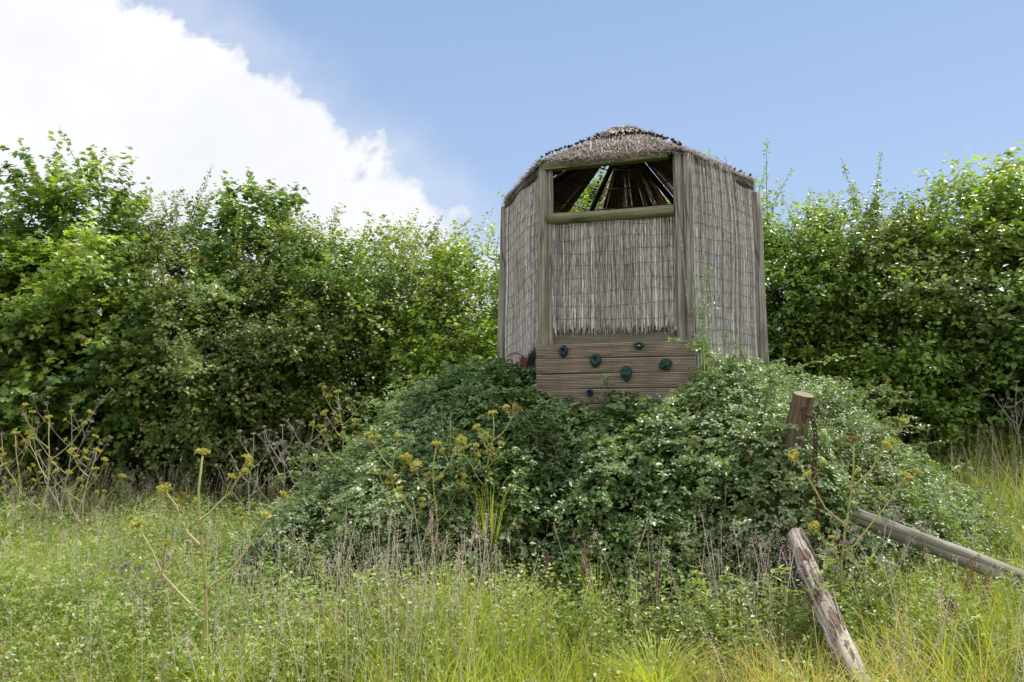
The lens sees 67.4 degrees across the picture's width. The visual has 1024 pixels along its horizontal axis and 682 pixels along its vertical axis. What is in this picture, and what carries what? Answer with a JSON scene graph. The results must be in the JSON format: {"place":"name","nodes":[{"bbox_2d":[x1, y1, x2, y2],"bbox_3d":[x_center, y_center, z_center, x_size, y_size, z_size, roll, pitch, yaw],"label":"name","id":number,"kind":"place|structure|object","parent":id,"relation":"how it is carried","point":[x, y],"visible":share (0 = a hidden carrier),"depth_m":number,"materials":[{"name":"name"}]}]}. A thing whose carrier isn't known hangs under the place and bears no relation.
{"place":"outdoors","nodes":[
{"label":"outdoors","id":0,"kind":"place"},
{"bbox_2d":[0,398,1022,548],"bbox_3d":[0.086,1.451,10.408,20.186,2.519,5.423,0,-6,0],"label":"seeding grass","id":1,"kind":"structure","parent":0,"point":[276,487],"depth_m":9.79,"materials":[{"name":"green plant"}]},
{"bbox_2d":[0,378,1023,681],"bbox_3d":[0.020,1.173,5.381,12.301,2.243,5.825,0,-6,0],"label":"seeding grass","id":2,"kind":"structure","parent":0,"point":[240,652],"depth_m":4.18,"materials":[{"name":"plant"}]},
{"bbox_2d":[0,408,1023,681],"bbox_3d":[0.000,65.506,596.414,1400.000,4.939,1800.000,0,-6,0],"label":"ground","id":3,"kind":"structure","parent":0,"point":[760,508],"depth_m":5.79,"materials":[{"name":"green plant"}]},
{"bbox_2d":[0,432,30,483],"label":"dead umbel plant","id":4,"kind":"object","parent":3,"relation":"on","point":[1,433],"visible":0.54,"depth_m":8.72,"materials":[{"name":"brown plant"}]},
{"bbox_2d":[0,495,33,560],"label":"leafy weed","id":5,"kind":"object","parent":3,"relation":"on","point":[8,525],"visible":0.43,"depth_m":7.47,"materials":[{"name":"green plant"}]},
{"bbox_2d":[0,431,56,531],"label":"umbel plant","id":6,"kind":"object","parent":3,"relation":"on","point":[15,445],"visible":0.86,"depth_m":8.47,"materials":[{"name":"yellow plant"}]},
{"bbox_2d":[0,195,90,485],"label":"field maple","id":7,"kind":"object","parent":3,"relation":"on","point":[5,232],"visible":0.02,"depth_m":12.13,"materials":[{"name":"green plant"}]},
{"bbox_2d":[0,402,98,541],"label":"umbel plant","id":8,"kind":"object","parent":3,"relation":"on","point":[29,432],"visible":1,"depth_m":8.11,"materials":[{"name":"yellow plant"}]},
{"bbox_2d":[22,389,113,539],"bbox_3d":[-4.866,1.487,8.301,0.942,1.983,0.541,1,-6,-9],"label":"dead umbel plant","id":9,"kind":"object","parent":3,"relation":"on","point":[90,421],"visible":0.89,"depth_m":8.33,"materials":[{"name":"brown plant"}]},
{"bbox_2d":[36,441,102,532],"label":"dead umbel plant","id":10,"kind":"object","parent":3,"relation":"on","point":[93,452],"visible":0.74,"depth_m":8.55,"materials":[{"name":"beige plant"}]},
{"bbox_2d":[0,127,169,505],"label":"field maple","id":11,"kind":"object","parent":3,"relation":"on","point":[50,196],"visible":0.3,"depth_m":12.59,"materials":[{"name":"green plant"}]},
{"bbox_2d":[0,182,171,508],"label":"field maple","id":12,"kind":"object","parent":3,"relation":"on","point":[82,289],"visible":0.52,"depth_m":11.12,"materials":[{"name":"green plant"}]},
{"bbox_2d":[0,440,173,493],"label":"bush","id":13,"kind":"object","parent":3,"relation":"on","point":[23,473],"visible":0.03,"depth_m":14.61,"materials":[{"name":"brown plant"}]},
{"bbox_2d":[52,447,126,545],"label":"umbel plant","id":14,"kind":"object","parent":3,"relation":"on","point":[69,451],"visible":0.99,"depth_m":7.87,"materials":[{"name":"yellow plant"}]},
{"bbox_2d":[0,252,265,503],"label":"field maple","id":15,"kind":"object","parent":3,"relation":"on","point":[104,348],"visible":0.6,"depth_m":11.00,"materials":[{"name":"green plant"}]},
{"bbox_2d":[20,164,261,496],"bbox_3d":[-5.989,-0.038,13.398,3.932,5.942,5.038,0,-6,0],"label":"hawthorn","id":16,"kind":"object","parent":3,"relation":"on","point":[174,233],"visible":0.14,"depth_m":12.65,"materials":[{"name":"green plant"}]},
{"bbox_2d":[105,555,177,629],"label":"dead umbel plant","id":17,"kind":"object","parent":3,"relation":"on","point":[139,569],"visible":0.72,"depth_m":4.83,"materials":[{"name":"plant"}]},
{"bbox_2d":[106,511,184,541],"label":"grass tuft","id":18,"kind":"object","parent":3,"relation":"on","point":[144,524],"visible":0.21,"depth_m":8.99,"materials":[{"name":"green plant"}]},
{"bbox_2d":[142,583,161,639],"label":"dock plant","id":19,"kind":"object","parent":3,"relation":"on","point":[154,600],"visible":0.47,"depth_m":4.82,"materials":[{"name":"plant"}]},
{"bbox_2d":[48,419,320,493],"bbox_3d":[-6.395,2.121,15.455,5.417,3.383,4.902,6,-9,-44],"label":"bush","id":20,"kind":"object","parent":3,"relation":"on","point":[187,472],"visible":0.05,"depth_m":14.60,"materials":[{"name":"green plant"}]},
{"bbox_2d":[126,448,289,676],"bbox_3d":[-1.704,1.348,4.245,0.854,1.509,0.293,0,-6,0],"label":"umbel plant","id":21,"kind":"object","parent":3,"relation":"on","point":[180,499],"visible":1,"depth_m":4.23,"materials":[{"name":"green plant"}]},
{"bbox_2d":[75,199,344,509],"bbox_3d":[-4.513,0.341,12.228,4.705,5.044,4.403,-6,-9,44],"label":"hawthorn","id":22,"kind":"object","parent":3,"relation":"on","point":[192,431],"visible":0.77,"depth_m":11.05,"materials":[{"name":"green plant"}]},
{"bbox_2d":[119,623,307,681],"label":"grass tuft","id":23,"kind":"object","parent":3,"relation":"on","point":[213,670],"visible":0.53,"depth_m":4.14,"materials":[{"name":"green plant"}]},
{"bbox_2d":[120,167,353,500],"bbox_3d":[-4.601,-0.146,13.078,3.609,6.117,4.248,2,-7,-19],"label":"hawthorn","id":24,"kind":"object","parent":3,"relation":"on","point":[227,222],"visible":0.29,"depth_m":12.74,"materials":[{"name":"green plant"}]},
{"bbox_2d":[214,430,286,523],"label":"dead umbel plant","id":25,"kind":"object","parent":3,"relation":"on","point":[230,451],"visible":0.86,"depth_m":8.52,"materials":[{"name":"brown plant"}]},
{"bbox_2d":[0,479,504,681],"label":"ground cover","id":26,"kind":"object","parent":3,"relation":"on","point":[153,536],"visible":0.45,"depth_m":5.15,"materials":[{"name":"green plant"}]},
{"bbox_2d":[258,540,292,603],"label":"leafy weed","id":27,"kind":"object","parent":3,"relation":"on","point":[265,565],"visible":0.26,"depth_m":5.72,"materials":[{"name":"green plant"}]},
{"bbox_2d":[244,420,321,508],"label":"dead umbel plant","id":28,"kind":"object","parent":3,"relation":"on","point":[282,425],"visible":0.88,"depth_m":8.19,"materials":[{"name":"plant"}]},
{"bbox_2d":[174,182,412,494],"bbox_3d":[-3.404,0.104,12.660,4.250,5.515,4.176,0,-6,0],"label":"hawthorn","id":29,"kind":"object","parent":3,"relation":"on","point":[307,286],"visible":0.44,"depth_m":12.00,"materials":[{"name":"green plant"}]},
{"bbox_2d":[223,378,379,492],"bbox_3d":[-3.732,1.950,15.315,6.193,3.118,5.140,0,-6,0],"label":"bush","id":30,"kind":"object","parent":3,"relation":"on","point":[294,469],"visible":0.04,"depth_m":14.48,"materials":[{"name":"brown plant"}]},
{"bbox_2d":[273,403,341,494],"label":"dead umbel plant","id":31,"kind":"object","parent":3,"relation":"on","point":[289,425],"visible":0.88,"depth_m":8.00,"materials":[{"name":"brown plant"}]},
{"bbox_2d":[314,553,349,608],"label":"leafy weed","id":32,"kind":"object","parent":3,"relation":"on","point":[320,566],"visible":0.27,"depth_m":5.47,"materials":[{"name":"green plant"}]},
{"bbox_2d":[309,383,368,494],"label":"umbel plant","id":33,"kind":"object","parent":3,"relation":"on","point":[312,423],"visible":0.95,"depth_m":7.85,"materials":[{"name":"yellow plant"}]},
{"bbox_2d":[223,211,477,470],"bbox_3d":[-2.520,0.219,12.896,3.985,5.411,4.607,0,-6,0],"label":"dogwood","id":34,"kind":"object","parent":3,"relation":"on","point":[367,296],"visible":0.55,"depth_m":11.76,"materials":[{"name":"green plant"}]},
{"bbox_2d":[347,568,387,625],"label":"leafy weed","id":35,"kind":"object","parent":3,"relation":"on","point":[356,589],"visible":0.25,"depth_m":4.88,"materials":[{"name":"green plant"}]},
{"bbox_2d":[364,431,412,502],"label":"umbel plant","id":36,"kind":"object","parent":3,"relation":"on","point":[407,456],"visible":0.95,"depth_m":6.11,"materials":[{"name":"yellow plant"}]},
{"bbox_2d":[394,579,409,638],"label":"leafy weed","id":37,"kind":"object","parent":3,"relation":"on","point":[399,594],"visible":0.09,"depth_m":5.09,"materials":[{"name":"green plant"}]},
{"bbox_2d":[307,208,497,435],"bbox_3d":[-1.484,0.302,12.840,4.218,5.180,4.489,0,-6,0],"label":"hawthorn","id":38,"kind":"object","parent":3,"relation":"on","point":[426,297],"visible":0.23,"depth_m":12.26,"materials":[{"name":"green plant"}]},
{"bbox_2d":[345,220,499,391],"bbox_3d":[-0.530,0.363,12.548,4.287,4.917,4.534,0,-6,0],"label":"dogwood","id":39,"kind":"object","parent":3,"relation":"on","point":[467,274],"visible":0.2,"depth_m":11.72,"materials":[{"name":"green plant"}]},
{"bbox_2d":[394,434,467,596],"bbox_3d":[-0.598,1.290,5.643,0.557,1.214,0.369,0,-6,0],"label":"umbel plant","id":40,"kind":"object","parent":3,"relation":"on","point":[441,450],"visible":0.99,"depth_m":5.64,"materials":[{"name":"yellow plant"}]},
{"bbox_2d":[359,294,520,415],"bbox_3d":[-0.824,0.808,11.010,2.714,3.018,3.095,0,-6,0],"label":"dogwood","id":41,"kind":"object","parent":3,"relation":"on","point":[447,355],"visible":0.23,"depth_m":10.78,"materials":[{"name":"green plant"}]},
{"bbox_2d":[441,582,476,651],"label":"leafy weed","id":42,"kind":"object","parent":3,"relation":"on","point":[457,603],"visible":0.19,"depth_m":4.69,"materials":[{"name":"green plant"}]},
{"bbox_2d":[454,401,522,529],"bbox_3d":[-0.180,0.972,5.879,0.536,1.028,0.386,0,-6,0],"label":"umbel plant","id":43,"kind":"object","parent":3,"relation":"on","point":[501,442],"visible":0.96,"depth_m":5.94,"materials":[{"name":"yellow plant"}]},
{"bbox_2d":[463,479,516,579],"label":"grass tuft","id":44,"kind":"object","parent":3,"relation":"on","point":[492,522],"visible":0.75,"depth_m":5.59,"materials":[{"name":"green plant"}]},
{"bbox_2d":[0,477,1023,681],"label":"ground cover","id":45,"kind":"object","parent":3,"relation":"on","point":[477,648],"visible":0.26,"depth_m":4.40,"materials":[{"name":"green plant"}]},
{"bbox_2d":[787,527,870,681],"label":"peeling log","id":46,"kind":"object","parent":45,"relation":"on","point":[803,545],"visible":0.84,"depth_m":4.22,"materials":[{"name":"wood"}]},
{"bbox_2d":[0,342,1023,681],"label":"meadow grass","id":47,"kind":"structure","parent":3,"relation":"on","point":[562,672],"depth_m":4.29,"materials":[{"name":"green plant"}]},
{"bbox_2d":[0,406,1023,563],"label":"hedge grass","id":48,"kind":"structure","parent":3,"relation":"on","point":[980,472],"depth_m":10.30,"materials":[{"name":"green plant"}]},
{"bbox_2d":[175,497,851,680],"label":"seeding grass","id":49,"kind":"structure","parent":3,"relation":"on","point":[485,538],"depth_m":4.79,"materials":[{"name":"plant"}]},
{"bbox_2d":[498,563,531,626],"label":"leafy weed","id":50,"kind":"object","parent":3,"relation":"on","point":[523,578],"visible":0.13,"depth_m":5.09,"materials":[{"name":"green plant"}]},
{"bbox_2d":[542,551,554,609],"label":"dock plant","id":51,"kind":"object","parent":3,"relation":"on","point":[547,566],"visible":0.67,"depth_m":5.40,"materials":[{"name":"plant"}]},
{"bbox_2d":[549,549,592,635],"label":"leafy weed","id":52,"kind":"object","parent":3,"relation":"on","point":[562,577],"visible":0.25,"depth_m":5.34,"materials":[{"name":"green plant"}]},
{"bbox_2d":[554,586,597,665],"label":"leafy weed","id":53,"kind":"object","parent":3,"relation":"on","point":[585,602],"visible":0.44,"depth_m":4.79,"materials":[{"name":"green plant"}]},
{"bbox_2d":[497,167,671,292],"bbox_3d":[1.989,-0.254,14.774,4.415,6.743,4.376,2,-7,-19],"label":"hawthorn","id":54,"kind":"object","parent":3,"relation":"on","point":[585,197],"visible":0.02,"depth_m":14.26,"materials":[{"name":"green plant"}]},
{"bbox_2d":[578,541,593,595],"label":"dock plant","id":55,"kind":"object","parent":3,"relation":"on","point":[585,545],"visible":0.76,"depth_m":5.21,"materials":[{"name":"brown plant"}]},
{"bbox_2d":[567,552,619,656],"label":"grass tuft","id":56,"kind":"object","parent":3,"relation":"on","point":[597,587],"visible":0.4,"depth_m":5.22,"materials":[{"name":"green plant"}]},
{"bbox_2d":[167,333,1023,646],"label":"bramble thicket","id":57,"kind":"object","parent":3,"relation":"on","point":[583,453],"visible":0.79,"depth_m":5.99,"materials":[{"name":"green plant"}]},
{"bbox_2d":[615,578,643,654],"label":"leafy weed","id":58,"kind":"object","parent":3,"relation":"on","point":[631,609],"visible":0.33,"depth_m":4.91,"materials":[{"name":"green plant"}]},
{"bbox_2d":[497,124,768,449],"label":"play tower","id":59,"kind":"structure","parent":3,"relation":"on","point":[573,321],"depth_m":7.53,"materials":[{"name":"wood"}]},
{"bbox_2d":[507,352,526,379],"bbox_3d":[0.051,0.268,7.969,0.216,0.303,0.036,0,-6,0],"label":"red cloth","id":60,"kind":"object","parent":59,"relation":"hanging from","point":[522,361],"visible":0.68,"depth_m":7.98,"materials":[{"name":"red fabric"}]},
{"bbox_2d":[690,259,717,391],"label":"climbing plant","id":61,"kind":"object","parent":59,"relation":"attached to","point":[699,343],"visible":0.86,"depth_m":7.01,"materials":[{"name":"green plant"}]},
{"bbox_2d":[639,561,662,642],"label":"dock plant","id":62,"kind":"object","parent":3,"relation":"on","point":[657,581],"visible":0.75,"depth_m":5.11,"materials":[{"name":"plant"}]},
{"bbox_2d":[560,622,749,681],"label":"grass tuft","id":63,"kind":"object","parent":3,"relation":"on","point":[656,678],"visible":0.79,"depth_m":4.12,"materials":[{"name":"green plant"}]},
{"bbox_2d":[656,579,696,657],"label":"leafy weed","id":64,"kind":"object","parent":3,"relation":"on","point":[682,611],"visible":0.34,"depth_m":4.84,"materials":[{"name":"green plant"}]},
{"bbox_2d":[690,565,748,673],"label":"leafy weed","id":65,"kind":"object","parent":3,"relation":"on","point":[738,619],"visible":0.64,"depth_m":4.48,"materials":[{"name":"green plant"}]},
{"bbox_2d":[719,605,766,681],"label":"leafy weed","id":66,"kind":"object","parent":3,"relation":"on","point":[734,634],"visible":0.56,"depth_m":4.20,"materials":[{"name":"green plant"}]},
{"bbox_2d":[670,139,867,405],"bbox_3d":[4.181,-0.409,12.896,3.814,5.887,4.414,0,-6,0],"label":"hawthorn","id":67,"kind":"object","parent":3,"relation":"on","point":[767,216],"visible":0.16,"depth_m":11.99,"materials":[{"name":"green plant"}]},
{"bbox_2d":[757,569,784,658],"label":"leafy weed","id":68,"kind":"object","parent":3,"relation":"on","point":[771,615],"visible":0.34,"depth_m":4.67,"materials":[{"name":"green plant"}]},
{"bbox_2d":[777,540,801,619],"bbox_3d":[1.841,1.581,5.102,0.128,0.507,0.144,-1,-18,8],"label":"short post","id":69,"kind":"object","parent":3,"relation":"on","point":[788,553],"visible":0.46,"depth_m":5.08,"materials":[{"name":"brown wood"}]},
{"bbox_2d":[776,391,814,480],"bbox_3d":[2.047,0.992,5.653,0.219,1.230,0.332,2,14,-20],"label":"leaning post","id":70,"kind":"object","parent":3,"relation":"on","point":[801,408],"visible":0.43,"depth_m":5.58,"materials":[{"name":"brown wood"}]},
{"bbox_2d":[810,417,820,522],"bbox_3d":[2.108,0.895,5.335,0.054,0.738,0.041,-3,-7,27],"label":"rusty chain","id":71,"kind":"object","parent":70,"relation":"hanging from","point":[814,465],"visible":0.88,"depth_m":5.33,"materials":[{"name":"brown metal"}]},
{"bbox_2d":[771,552,834,668],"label":"leafy weed","id":72,"kind":"object","parent":3,"relation":"on","point":[784,592],"visible":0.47,"depth_m":4.42,"materials":[{"name":"green plant"}]},
{"bbox_2d":[693,643,928,681],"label":"grass tuft","id":73,"kind":"object","parent":3,"relation":"on","point":[779,666],"visible":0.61,"depth_m":3.80,"materials":[{"name":"green plant"}]},
{"bbox_2d":[804,592,854,672],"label":"leafy weed","id":74,"kind":"object","parent":3,"relation":"on","point":[817,627],"visible":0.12,"depth_m":4.42,"materials":[{"name":"green plant"}]},
{"bbox_2d":[777,362,921,419],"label":"bush","id":75,"kind":"object","parent":3,"relation":"on","point":[884,404],"depth_m":16.57,"materials":[{"name":"green plant"}]},
{"bbox_2d":[821,543,888,654],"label":"leafy weed","id":76,"kind":"object","parent":3,"relation":"on","point":[838,579],"visible":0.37,"depth_m":4.71,"materials":[{"name":"green plant"}]},
{"bbox_2d":[737,594,973,681],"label":"ground cover","id":77,"kind":"object","parent":3,"relation":"on","point":[792,644],"visible":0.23,"depth_m":4.32,"materials":[{"name":"green plant"}]},
{"bbox_2d":[788,418,923,619],"bbox_3d":[2.111,1.286,4.692,0.802,1.634,0.306,0,-6,0],"label":"umbel plant","id":78,"kind":"object","parent":3,"relation":"on","point":[795,455],"visible":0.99,"depth_m":4.77,"materials":[{"name":"green plant"}]},
{"bbox_2d":[753,628,972,681],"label":"grass tuft","id":79,"kind":"object","parent":3,"relation":"on","point":[862,657],"visible":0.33,"depth_m":4.06,"materials":[{"name":"green plant"}]},
{"bbox_2d":[763,187,974,402],"bbox_3d":[4.972,-0.253,12.320,3.580,4.916,4.840,0,-6,0],"label":"dogwood","id":80,"kind":"object","parent":3,"relation":"on","point":[786,261],"visible":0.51,"depth_m":11.40,"materials":[{"name":"green plant"}]},
{"bbox_2d":[821,505,926,632],"bbox_3d":[2.212,1.563,4.718,0.664,1.063,0.255,1,-7,-13],"label":"dead umbel plant","id":81,"kind":"object","parent":3,"relation":"on","point":[854,529],"visible":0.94,"depth_m":4.77,"materials":[{"name":"plant"}]},
{"bbox_2d":[763,151,1021,419],"bbox_3d":[5.805,-0.556,12.181,3.802,5.093,4.659,-3,-7,26],"label":"hawthorn","id":82,"kind":"object","parent":3,"relation":"on","point":[869,250],"visible":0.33,"depth_m":11.44,"materials":[{"name":"green plant"}]},
{"bbox_2d":[878,633,918,681],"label":"leafy weed","id":83,"kind":"object","parent":3,"relation":"on","point":[896,659],"visible":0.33,"depth_m":4.00,"materials":[{"name":"green plant"}]},
{"bbox_2d":[877,557,934,640],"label":"leafy weed","id":84,"kind":"object","parent":3,"relation":"on","point":[920,588],"visible":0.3,"depth_m":4.79,"materials":[{"name":"green plant"}]},
{"bbox_2d":[797,301,1023,478],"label":"dogwood","id":85,"kind":"object","parent":3,"relation":"on","point":[914,368],"visible":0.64,"depth_m":10.28,"materials":[{"name":"green plant"}]},
{"bbox_2d":[808,191,1023,442],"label":"hawthorn","id":86,"kind":"object","parent":3,"relation":"on","point":[981,301],"visible":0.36,"depth_m":10.90,"materials":[{"name":"green plant"}]},
{"bbox_2d":[851,508,1023,591],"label":"rail log","id":87,"kind":"object","parent":3,"relation":"on","point":[898,533],"visible":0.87,"depth_m":5.04,"materials":[{"name":"wood"}]},
{"bbox_2d":[857,250,1023,449],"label":"hazel","id":88,"kind":"object","parent":3,"relation":"on","point":[1010,344],"visible":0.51,"depth_m":10.28,"materials":[{"name":"green plant"}]},
{"bbox_2d":[906,582,982,681],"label":"leafy weed","id":89,"kind":"object","parent":3,"relation":"on","point":[935,632],"visible":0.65,"depth_m":3.98,"materials":[{"name":"green plant"}]},
{"bbox_2d":[874,142,1023,430],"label":"hazel","id":90,"kind":"object","parent":3,"relation":"on","point":[972,197],"visible":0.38,"depth_m":11.35,"materials":[{"name":"green plant"}]},
{"bbox_2d":[934,555,982,639],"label":"dock plant","id":91,"kind":"object","parent":3,"relation":"on","point":[969,576],"visible":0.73,"depth_m":4.24,"materials":[{"name":"plant"}]},
{"bbox_2d":[941,508,983,588],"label":"leafy weed","id":92,"kind":"object","parent":3,"relation":"on","point":[961,535],"visible":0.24,"depth_m":5.79,"materials":[{"name":"green plant"}]},
{"bbox_2d":[912,412,1023,589],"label":"ground cover","id":93,"kind":"object","parent":3,"relation":"on","point":[972,484],"visible":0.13,"depth_m":9.18,"materials":[{"name":"green plant"}]},
{"bbox_2d":[943,570,994,675],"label":"dock plant","id":94,"kind":"object","parent":3,"relation":"on","point":[988,574],"visible":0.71,"depth_m":4.12,"materials":[{"name":"plant"}]},
{"bbox_2d":[957,594,1023,681],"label":"leafy weed","id":95,"kind":"object","parent":3,"relation":"on","point":[1007,634],"visible":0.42,"depth_m":3.80,"materials":[{"name":"green plant"}]},
{"bbox_2d":[967,190,1023,339],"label":"hazel","id":96,"kind":"object","parent":3,"relation":"on","point":[1001,265],"visible":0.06,"depth_m":11.19,"materials":[{"name":"green plant"}]},
{"bbox_2d":[983,504,1023,565],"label":"leafy weed","id":97,"kind":"object","parent":3,"relation":"on","point":[999,540],"visible":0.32,"depth_m":6.42,"materials":[{"name":"green plant"}]},
{"bbox_2d":[991,380,1023,478],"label":"dead umbel plant","id":98,"kind":"object","parent":3,"relation":"on","point":[1013,416],"visible":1,"depth_m":9.54,"materials":[{"name":"brown plant"}]},
{"bbox_2d":[1002,567,1023,673],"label":"leafy weed","id":99,"kind":"object","parent":3,"relation":"on","point":[1017,590],"visible":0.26,"depth_m":4.58,"materials":[{"name":"green plant"}]},
{"bbox_2d":[0,0,1023,409],"label":"sky","id":100,"kind":"structure","parent":0,"point":[437,108],"materials":[{"name":"blue"}]},
{"bbox_2d":[894,471,925,550],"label":"leafy weed","id":101,"kind":"object","parent":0,"point":[916,499],"visible":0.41,"depth_m":6.24,"materials":[{"name":"green plant"}]}
]}

